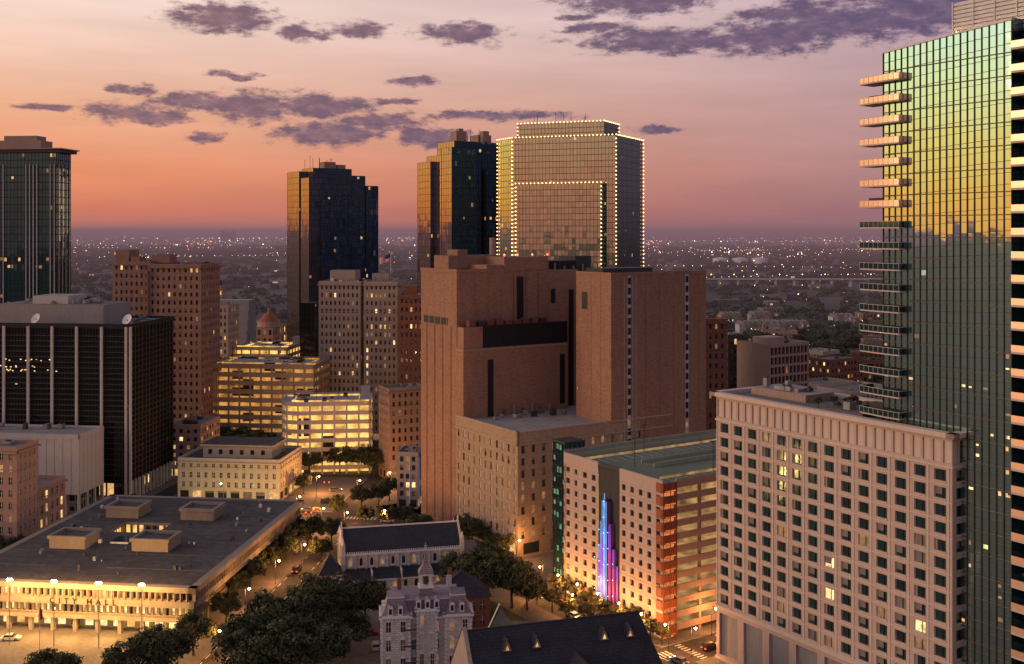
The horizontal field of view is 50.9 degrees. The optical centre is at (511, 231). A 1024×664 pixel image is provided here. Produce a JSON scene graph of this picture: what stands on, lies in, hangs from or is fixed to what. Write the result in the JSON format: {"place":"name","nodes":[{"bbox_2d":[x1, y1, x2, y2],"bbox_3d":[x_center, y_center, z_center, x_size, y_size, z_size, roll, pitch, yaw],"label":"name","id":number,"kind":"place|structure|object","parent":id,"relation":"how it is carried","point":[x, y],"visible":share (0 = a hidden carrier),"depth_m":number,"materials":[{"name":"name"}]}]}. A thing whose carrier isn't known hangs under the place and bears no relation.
{"place":"outdoors","nodes":[
{"label":"outdoors","id":0,"kind":"place"},
{"bbox_2d":[0,285,174,495],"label":"black office tower","id":1,"kind":"structure","parent":0,"point":[75,359],"depth_m":392.07,"materials":[{"name":"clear glass"}]},
{"bbox_2d":[65,472,177,516],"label":"sidewalk","id":2,"kind":"structure","parent":0,"point":[163,486],"depth_m":406.15,"materials":[{"name":"concrete"}]},
{"bbox_2d":[0,533,24,549],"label":"oak tree","id":3,"kind":"object","parent":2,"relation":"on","point":[4,543],"visible":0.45,"depth_m":312.53,"materials":[{"name":"green plant"}]},
{"bbox_2d":[0,439,40,545],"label":"beige stone building","id":4,"kind":"structure","parent":2,"relation":"on","point":[18,486],"depth_m":316.87,"materials":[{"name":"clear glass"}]},
{"bbox_2d":[0,422,103,514],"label":"white office annex","id":5,"kind":"object","parent":2,"relation":"on","point":[74,454],"visible":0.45,"depth_m":370.85,"materials":[{"name":"concrete"}]},
{"bbox_2d":[38,475,67,530],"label":"stone office block","id":6,"kind":"structure","parent":2,"relation":"on","point":[51,499],"depth_m":341.68,"materials":[{"name":"beige stone"}]},
{"bbox_2d":[0,533,327,663],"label":"sidewalk","id":7,"kind":"structure","parent":0,"point":[82,641],"depth_m":258.20,"materials":[{"name":"concrete"}]},
{"bbox_2d":[24,647,83,663],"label":"oak tree","id":8,"kind":"object","parent":7,"relation":"on","point":[46,656],"visible":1,"depth_m":226.05,"materials":[{"name":"green plant"}]},
{"bbox_2d":[100,626,182,663],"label":"oak tree","id":9,"kind":"object","parent":7,"relation":"on","point":[152,648],"visible":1,"depth_m":225.32,"materials":[{"name":"green plant"}]},
{"bbox_2d":[0,495,303,633],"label":"city hall building","id":10,"kind":"structure","parent":7,"relation":"on","point":[178,556],"depth_m":278.37,"materials":[{"name":"concrete"}]},
{"bbox_2d":[141,623,198,661],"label":"oak tree","id":11,"kind":"object","parent":7,"relation":"on","point":[183,638],"visible":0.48,"depth_m":236.04,"materials":[{"name":"green plant"}]},
{"bbox_2d":[174,611,219,655],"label":"oak tree","id":12,"kind":"object","parent":7,"relation":"on","point":[201,621],"visible":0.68,"depth_m":244.68,"materials":[{"name":"green plant"}]},
{"bbox_2d":[208,590,243,622],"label":"oak tree","id":13,"kind":"object","parent":7,"relation":"on","point":[228,603],"visible":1,"depth_m":264.92,"materials":[{"name":"green plant"}]},
{"bbox_2d":[225,570,251,591],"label":"oak tree","id":14,"kind":"object","parent":7,"relation":"on","point":[237,580],"visible":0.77,"depth_m":281.51,"materials":[{"name":"green plant"}]},
{"bbox_2d":[238,555,267,587],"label":"oak tree","id":15,"kind":"object","parent":7,"relation":"on","point":[253,566],"visible":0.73,"depth_m":290.89,"materials":[{"name":"green plant"}]},
{"bbox_2d":[254,544,282,575],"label":"oak tree","id":16,"kind":"object","parent":7,"relation":"on","point":[272,555],"visible":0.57,"depth_m":302.00,"materials":[{"name":"green plant"}]},
{"bbox_2d":[266,532,298,564],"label":"oak tree","id":17,"kind":"object","parent":7,"relation":"on","point":[284,542],"visible":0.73,"depth_m":311.79,"materials":[{"name":"green plant"}]},
{"bbox_2d":[278,521,312,554],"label":"oak tree","id":18,"kind":"object","parent":7,"relation":"on","point":[303,531],"visible":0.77,"depth_m":321.71,"materials":[{"name":"green plant"}]},
{"bbox_2d":[296,514,324,544],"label":"oak tree","id":19,"kind":"object","parent":7,"relation":"on","point":[314,521],"visible":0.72,"depth_m":331.18,"materials":[{"name":"green plant"}]},
{"bbox_2d":[110,249,221,421],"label":"brick highrise hotel","id":20,"kind":"structure","parent":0,"point":[186,295],"depth_m":472.16,"materials":[{"name":"brown"}]},
{"bbox_2d":[220,302,238,358],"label":"beige office building","id":21,"kind":"structure","parent":0,"point":[229,325],"depth_m":562.04,"materials":[{"name":"concrete"}]},
{"bbox_2d":[220,299,256,343],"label":"stepped office building","id":22,"kind":"structure","parent":0,"point":[247,321],"depth_m":645.75,"materials":[{"name":"grey concrete"}]},
{"bbox_2d":[232,334,299,355],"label":"parking garage","id":23,"kind":"structure","parent":0,"point":[276,348],"depth_m":567.12,"materials":[{"name":"beige concrete"}]},
{"bbox_2d":[174,476,367,511],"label":"sidewalk","id":24,"kind":"structure","parent":0,"point":[345,484],"depth_m":403.01,"materials":[{"name":"concrete"}]},
{"bbox_2d":[294,474,311,493],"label":"oak tree","id":25,"kind":"object","parent":24,"relation":"on","point":[301,480],"visible":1,"depth_m":396.52,"materials":[{"name":"green plant"}]},
{"bbox_2d":[317,253,407,440],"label":"twin wing beige building","id":26,"kind":"structure","parent":0,"point":[358,331],"depth_m":500.37,"materials":[{"name":"concrete"}]},
{"bbox_2d":[374,484,422,514],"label":"sidewalk","id":27,"kind":"structure","parent":0,"point":[386,502],"depth_m":386.56,"materials":[{"name":"concrete"}]},
{"bbox_2d":[378,476,396,500],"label":"oak tree","id":28,"kind":"object","parent":27,"relation":"on","point":[390,484],"visible":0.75,"depth_m":386.24,"materials":[{"name":"green plant"}]},
{"bbox_2d":[316,600,527,629],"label":"grass","id":29,"kind":"structure","parent":0,"point":[510,615],"depth_m":273.01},
{"bbox_2d":[379,543,473,663],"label":"academy building","id":30,"kind":"structure","parent":0,"point":[425,621],"depth_m":228.31,"materials":[{"name":"white stone"}]},
{"bbox_2d":[308,585,561,663],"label":"sidewalk","id":31,"kind":"structure","parent":0,"point":[362,652],"depth_m":268.17,"materials":[{"name":"concrete"}]},
{"bbox_2d":[210,602,309,663],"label":"oak tree","id":32,"kind":"object","parent":31,"relation":"on","point":[240,626],"visible":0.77,"depth_m":227.04,"materials":[{"name":"green plant"}]},
{"bbox_2d":[236,617,321,663],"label":"oak tree","id":33,"kind":"object","parent":31,"relation":"on","point":[259,637],"visible":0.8,"depth_m":221.81,"materials":[{"name":"green plant"}]},
{"bbox_2d":[242,581,332,632],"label":"oak tree","id":34,"kind":"object","parent":31,"relation":"on","point":[304,603],"visible":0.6,"depth_m":242.23,"materials":[{"name":"green plant"}]},
{"bbox_2d":[271,615,353,663],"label":"oak tree","id":35,"kind":"object","parent":31,"relation":"on","point":[334,645],"visible":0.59,"depth_m":226.38,"materials":[{"name":"green plant"}]},
{"bbox_2d":[283,571,361,616],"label":"oak tree","id":36,"kind":"object","parent":31,"relation":"on","point":[336,592],"visible":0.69,"depth_m":254.61,"materials":[{"name":"green plant"}]},
{"bbox_2d":[318,608,371,657],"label":"oak tree","id":37,"kind":"object","parent":31,"relation":"on","point":[363,624],"visible":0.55,"depth_m":245.71,"materials":[{"name":"green plant"}]},
{"bbox_2d":[325,579,368,630],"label":"oak tree","id":38,"kind":"object","parent":31,"relation":"on","point":[357,605],"visible":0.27,"depth_m":257.12,"materials":[{"name":"green plant"}]},
{"bbox_2d":[347,576,388,619],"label":"oak tree","id":39,"kind":"object","parent":31,"relation":"on","point":[376,595],"visible":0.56,"depth_m":260.46,"materials":[{"name":"green plant"}]},
{"bbox_2d":[317,515,477,590],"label":"cathedral","id":40,"kind":"structure","parent":31,"relation":"on","point":[389,554],"depth_m":296.12,"materials":[{"name":"white stone"}]},
{"bbox_2d":[438,549,478,577],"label":"oak tree","id":41,"kind":"object","parent":31,"relation":"on","point":[446,562],"visible":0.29,"depth_m":287.04,"materials":[{"name":"green plant"}]},
{"bbox_2d":[451,548,509,587],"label":"oak tree","id":42,"kind":"object","parent":31,"relation":"on","point":[471,564],"visible":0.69,"depth_m":276.66,"materials":[{"name":"green plant"}]},
{"bbox_2d":[484,556,539,607],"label":"oak tree","id":43,"kind":"object","parent":31,"relation":"on","point":[519,572],"visible":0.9,"depth_m":273.50,"materials":[{"name":"green plant"}]},
{"bbox_2d":[510,572,548,609],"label":"oak tree","id":44,"kind":"object","parent":31,"relation":"on","point":[531,593],"visible":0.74,"depth_m":272.50,"materials":[{"name":"green plant"}]},
{"bbox_2d":[71,234,882,354],"bbox_3d":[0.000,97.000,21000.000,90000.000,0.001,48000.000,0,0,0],"label":"ground","id":45,"kind":"structure","parent":0,"point":[831,301],"depth_m":2511.44,"materials":[{"name":"grey"}]},
{"bbox_2d":[0,136,79,302],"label":"finned office tower","id":46,"kind":"structure","parent":45,"relation":"on","point":[35,215],"depth_m":557.08,"materials":[{"name":"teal glass"}]},
{"bbox_2d":[220,279,286,340],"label":"courthouse clock tower","id":47,"kind":"structure","parent":45,"relation":"on","point":[269,325],"depth_m":802.71,"materials":[{"name":"stone"}]},
{"bbox_2d":[300,302,318,356],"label":"black slab building","id":48,"kind":"structure","parent":45,"relation":"on","point":[309,326],"depth_m":560.57,"materials":[{"name":"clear glass"}]},
{"bbox_2d":[287,158,377,340],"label":"mirror glass tower","id":49,"kind":"structure","parent":45,"relation":"on","point":[332,215],"depth_m":702.70,"materials":[{"name":"blue glass"}]},
{"bbox_2d":[418,129,497,292],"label":"mirror glass tower","id":50,"kind":"structure","parent":45,"relation":"on","point":[457,191],"depth_m":630.81,"materials":[{"name":"blue glass"}]},
{"bbox_2d":[71,244,882,382],"bbox_3d":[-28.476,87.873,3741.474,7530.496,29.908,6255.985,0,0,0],"label":"distant trees","id":51,"kind":"object","parent":45,"relation":"on","point":[669,254],"visible":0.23,"depth_m":2671.85,"materials":[{"name":"plant"}]},
{"bbox_2d":[72,231,882,305],"bbox_3d":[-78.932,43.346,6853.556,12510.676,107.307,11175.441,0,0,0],"label":"distant town","id":52,"kind":"object","parent":45,"relation":"on","point":[230,236],"visible":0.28,"depth_m":2547.22,"materials":[{"name":"grey"}]},
{"bbox_2d":[496,113,643,267],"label":"string lit tower","id":53,"kind":"structure","parent":45,"relation":"on","point":[573,188],"depth_m":560.60,"materials":[{"name":"glass"}]},
{"bbox_2d":[717,311,741,323],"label":"townhouse row","id":54,"kind":"object","parent":45,"relation":"on","point":[735,316],"visible":0.63,"depth_m":1120.57,"materials":[{"name":"grey concrete"}]},
{"bbox_2d":[713,257,767,263],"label":"storage tanks","id":55,"kind":"object","parent":45,"relation":"on","point":[758,260],"visible":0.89,"depth_m":3280.18,"materials":[{"name":"metal"}]},
{"bbox_2d":[735,320,761,334],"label":"townhouse row","id":56,"kind":"object","parent":45,"relation":"on","point":[741,326],"visible":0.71,"depth_m":1010.44,"materials":[{"name":"concrete"}]},
{"bbox_2d":[747,311,771,318],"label":"townhouse row","id":57,"kind":"object","parent":45,"relation":"on","point":[761,314],"visible":0.5,"depth_m":1130.76,"materials":[{"name":"concrete"}]},
{"bbox_2d":[760,320,785,328],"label":"townhouse row","id":58,"kind":"object","parent":45,"relation":"on","point":[775,324],"visible":0.38,"depth_m":1010.42,"materials":[{"name":"grey concrete"}]},
{"bbox_2d":[706,274,882,286],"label":"road viaduct","id":59,"kind":"object","parent":45,"relation":"on","point":[793,279],"visible":0.43,"depth_m":1892.00,"materials":[{"name":"concrete"}]},
{"bbox_2d":[784,319,809,334],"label":"townhouse row","id":60,"kind":"object","parent":45,"relation":"on","point":[799,324],"visible":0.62,"depth_m":1015.33,"materials":[{"name":"grey concrete"}]},
{"bbox_2d":[809,347,839,355],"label":"lowrise building","id":61,"kind":"structure","parent":45,"relation":"on","point":[817,351],"depth_m":783.60,"materials":[{"name":"grey concrete"}]},
{"bbox_2d":[828,313,853,326],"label":"townhouse row","id":62,"kind":"object","parent":45,"relation":"on","point":[840,317],"visible":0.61,"depth_m":1100.78,"materials":[{"name":"concrete"}]},
{"bbox_2d":[71,233,882,240],"bbox_3d":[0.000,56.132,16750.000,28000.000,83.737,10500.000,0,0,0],"label":"hills","id":63,"kind":"structure","parent":0,"point":[414,237],"depth_m":13838.52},
{"bbox_2d":[0,0,967,233],"label":"sky","id":64,"kind":"structure","parent":0,"point":[182,116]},
{"bbox_2d":[153,379,880,663],"bbox_3d":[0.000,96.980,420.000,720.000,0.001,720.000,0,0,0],"label":"road","id":65,"kind":"structure","parent":0,"point":[310,562],"depth_m":317.50,"materials":[{"name":"asphalt"}]},
{"bbox_2d":[172,415,219,476],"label":"brick building","id":66,"kind":"structure","parent":65,"relation":"on","point":[191,433],"depth_m":425.18,"materials":[{"name":"brown brick"}]},
{"bbox_2d":[220,425,251,436],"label":"oak tree","id":67,"kind":"object","parent":65,"relation":"on","point":[225,431],"visible":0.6,"depth_m":472.90,"materials":[{"name":"green plant"}]},
{"bbox_2d":[176,436,302,498],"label":"cream limestone building","id":68,"kind":"structure","parent":65,"relation":"on","point":[244,467],"depth_m":389.52,"materials":[{"name":"beige stone"}]},
{"bbox_2d":[236,428,270,436],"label":"oak tree","id":69,"kind":"object","parent":65,"relation":"on","point":[249,433],"visible":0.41,"depth_m":466.51,"materials":[{"name":"green plant"}]},
{"bbox_2d":[213,348,329,436],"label":"tan parking garage","id":70,"kind":"structure","parent":65,"relation":"on","point":[251,391],"depth_m":482.70,"materials":[{"name":"concrete"}]},
{"bbox_2d":[302,452,323,474],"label":"oak tree","id":71,"kind":"object","parent":65,"relation":"on","point":[311,461],"visible":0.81,"depth_m":426.50,"materials":[{"name":"green plant"}]},
{"bbox_2d":[306,536,333,562],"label":"oak tree","id":72,"kind":"object","parent":65,"relation":"on","point":[321,546],"visible":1,"depth_m":313.30,"materials":[{"name":"green plant"}]},
{"bbox_2d":[282,384,371,473],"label":"white parking garage","id":73,"kind":"structure","parent":65,"relation":"on","point":[314,422],"depth_m":433.89,"materials":[{"name":"concrete"}]},
{"bbox_2d":[315,516,347,541],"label":"oak tree","id":74,"kind":"object","parent":65,"relation":"on","point":[331,525],"visible":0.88,"depth_m":329.67,"materials":[{"name":"green plant"}]},
{"bbox_2d":[328,494,347,517],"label":"oak tree","id":75,"kind":"object","parent":65,"relation":"on","point":[337,503],"visible":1,"depth_m":357.91,"materials":[{"name":"green plant"}]},
{"bbox_2d":[324,445,354,472],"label":"oak tree","id":76,"kind":"object","parent":65,"relation":"on","point":[333,454],"visible":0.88,"depth_m":428.56,"materials":[{"name":"green plant"}]},
{"bbox_2d":[342,443,376,463],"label":"oak tree","id":77,"kind":"object","parent":65,"relation":"on","point":[358,451],"visible":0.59,"depth_m":428.41,"materials":[{"name":"green plant"}]},
{"bbox_2d":[350,483,373,507],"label":"oak tree","id":78,"kind":"object","parent":65,"relation":"on","point":[358,491],"visible":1,"depth_m":373.54,"materials":[{"name":"green plant"}]},
{"bbox_2d":[355,506,374,525],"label":"oak tree","id":79,"kind":"object","parent":65,"relation":"on","point":[368,512],"visible":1,"depth_m":353.27,"materials":[{"name":"green plant"}]},
{"bbox_2d":[356,447,384,475],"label":"oak tree","id":80,"kind":"object","parent":65,"relation":"on","point":[369,455],"visible":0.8,"depth_m":423.52,"materials":[{"name":"green plant"}]},
{"bbox_2d":[369,482,391,506],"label":"oak tree","id":81,"kind":"object","parent":65,"relation":"on","point":[381,490],"visible":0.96,"depth_m":377.06,"materials":[{"name":"green plant"}]},
{"bbox_2d":[376,504,398,524],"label":"oak tree","id":82,"kind":"object","parent":65,"relation":"on","point":[390,512],"visible":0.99,"depth_m":349.61,"materials":[{"name":"green plant"}]},
{"bbox_2d":[377,382,420,479],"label":"beige corner building","id":83,"kind":"structure","parent":65,"relation":"on","point":[399,415],"depth_m":421.42,"materials":[{"name":"pink stone"}]},
{"bbox_2d":[394,505,414,522],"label":"oak tree","id":84,"kind":"object","parent":65,"relation":"on","point":[406,511],"visible":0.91,"depth_m":352.14,"materials":[{"name":"green plant"}]},
{"bbox_2d":[397,285,420,383],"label":"red brick highrise","id":85,"kind":"structure","parent":65,"relation":"on","point":[409,334],"depth_m":480.65,"materials":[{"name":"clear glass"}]},
{"bbox_2d":[397,445,420,508],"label":"modern building","id":86,"kind":"structure","parent":65,"relation":"on","point":[409,475],"depth_m":376.57,"materials":[{"name":"grey concrete"}]},
{"bbox_2d":[406,513,433,522],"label":"oak tree","id":87,"kind":"object","parent":65,"relation":"on","point":[415,518],"visible":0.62,"depth_m":340.99,"materials":[{"name":"green plant"}]},
{"bbox_2d":[433,567,491,627],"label":"brick rectory","id":88,"kind":"structure","parent":65,"relation":"on","point":[478,593],"depth_m":263.90,"materials":[{"name":"red brick"}]},
{"bbox_2d":[474,540,514,562],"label":"oak tree","id":89,"kind":"object","parent":65,"relation":"on","point":[497,552],"visible":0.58,"depth_m":298.69,"materials":[{"name":"green plant"}]},
{"bbox_2d":[542,587,563,611],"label":"street tree","id":90,"kind":"object","parent":65,"relation":"on","point":[555,593],"visible":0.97,"depth_m":273.01,"materials":[{"name":"green plant"}]},
{"bbox_2d":[558,597,577,617],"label":"street tree","id":91,"kind":"object","parent":65,"relation":"on","point":[565,602],"visible":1,"depth_m":267.46,"materials":[{"name":"green plant"}]},
{"bbox_2d":[577,601,596,616],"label":"street tree","id":92,"kind":"object","parent":65,"relation":"on","point":[587,610],"visible":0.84,"depth_m":261.64,"materials":[{"name":"green plant"}]},
{"bbox_2d":[727,329,742,388],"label":"dark office building","id":93,"kind":"structure","parent":65,"relation":"on","point":[733,337],"depth_m":450.27,"materials":[{"name":"metal"}]},
{"bbox_2d":[809,353,863,381],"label":"lowrise office building","id":94,"kind":"structure","parent":65,"relation":"on","point":[842,366],"depth_m":649.24,"materials":[{"name":"red brick"}]},
{"bbox_2d":[859,0,1023,663],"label":"glass condo tower","id":95,"kind":"structure","parent":65,"relation":"on","point":[950,306],"depth_m":192.77,"materials":[{"name":"teal"}]},
{"bbox_2d":[375,504,715,647],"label":"sidewalk","id":96,"kind":"structure","parent":0,"point":[545,569],"depth_m":275.98,"materials":[{"name":"concrete"}]},
{"bbox_2d":[459,517,487,539],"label":"oak tree","id":97,"kind":"object","parent":96,"relation":"on","point":[470,530],"visible":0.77,"depth_m":329.72,"materials":[{"name":"green plant"}]},
{"bbox_2d":[495,533,513,547],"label":"street tree","id":98,"kind":"object","parent":96,"relation":"on","point":[503,538],"visible":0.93,"depth_m":319.21,"materials":[{"name":"green plant"}]},
{"bbox_2d":[421,238,705,557],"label":"brown telephone building","id":99,"kind":"structure","parent":96,"relation":"on","point":[525,360],"depth_m":351.09,"materials":[{"name":"beige brick"}]},
{"bbox_2d":[552,424,715,640],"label":"parking garage","id":100,"kind":"structure","parent":96,"relation":"on","point":[634,522],"depth_m":269.35,"materials":[{"name":"beige concrete"}]},
{"bbox_2d":[654,621,672,644],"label":"street tree","id":101,"kind":"object","parent":96,"relation":"on","point":[660,627],"visible":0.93,"depth_m":251.74,"materials":[{"name":"green plant"}]},
{"bbox_2d":[450,604,662,663],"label":"church hall","id":102,"kind":"structure","parent":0,"point":[619,638],"depth_m":210.44,"materials":[{"name":"beige brick"}]},
{"bbox_2d":[695,656,718,663],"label":"sidewalk","id":103,"kind":"structure","parent":0,"point":[710,660],"depth_m":242.57,"materials":[{"name":"concrete"}]},
{"bbox_2d":[709,376,965,663],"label":"hotel building","id":104,"kind":"structure","parent":103,"relation":"on","point":[838,537],"depth_m":215.52,"materials":[{"name":"beige concrete"}]},
{"bbox_2d":[706,316,727,429],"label":"brick apartment tower","id":105,"kind":"structure","parent":0,"point":[716,352],"depth_m":420.27,"materials":[{"name":"brown"}]},
{"bbox_2d":[737,335,808,387],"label":"concrete grid building","id":106,"kind":"structure","parent":0,"point":[778,359],"depth_m":437.77,"materials":[{"name":"concrete"}]},
{"bbox_2d":[761,329,797,338],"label":"lowrise building","id":107,"kind":"structure","parent":0,"point":[788,333],"depth_m":964.78,"materials":[{"name":"beige brick"}]},
{"bbox_2d":[809,377,855,388],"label":"lowrise office building","id":108,"kind":"structure","parent":0,"point":[814,383],"depth_m":536.24,"materials":[{"name":"concrete"}]},
{"bbox_2d":[817,381,882,399],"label":"lowrise office building","id":109,"kind":"structure","parent":0,"point":[850,388],"depth_m":486.19,"materials":[{"name":"grey concrete"}]},
{"bbox_2d":[855,311,882,320],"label":"lowrise building","id":110,"kind":"structure","parent":0,"point":[870,315],"depth_m":1172.16,"materials":[{"name":"beige concrete"}]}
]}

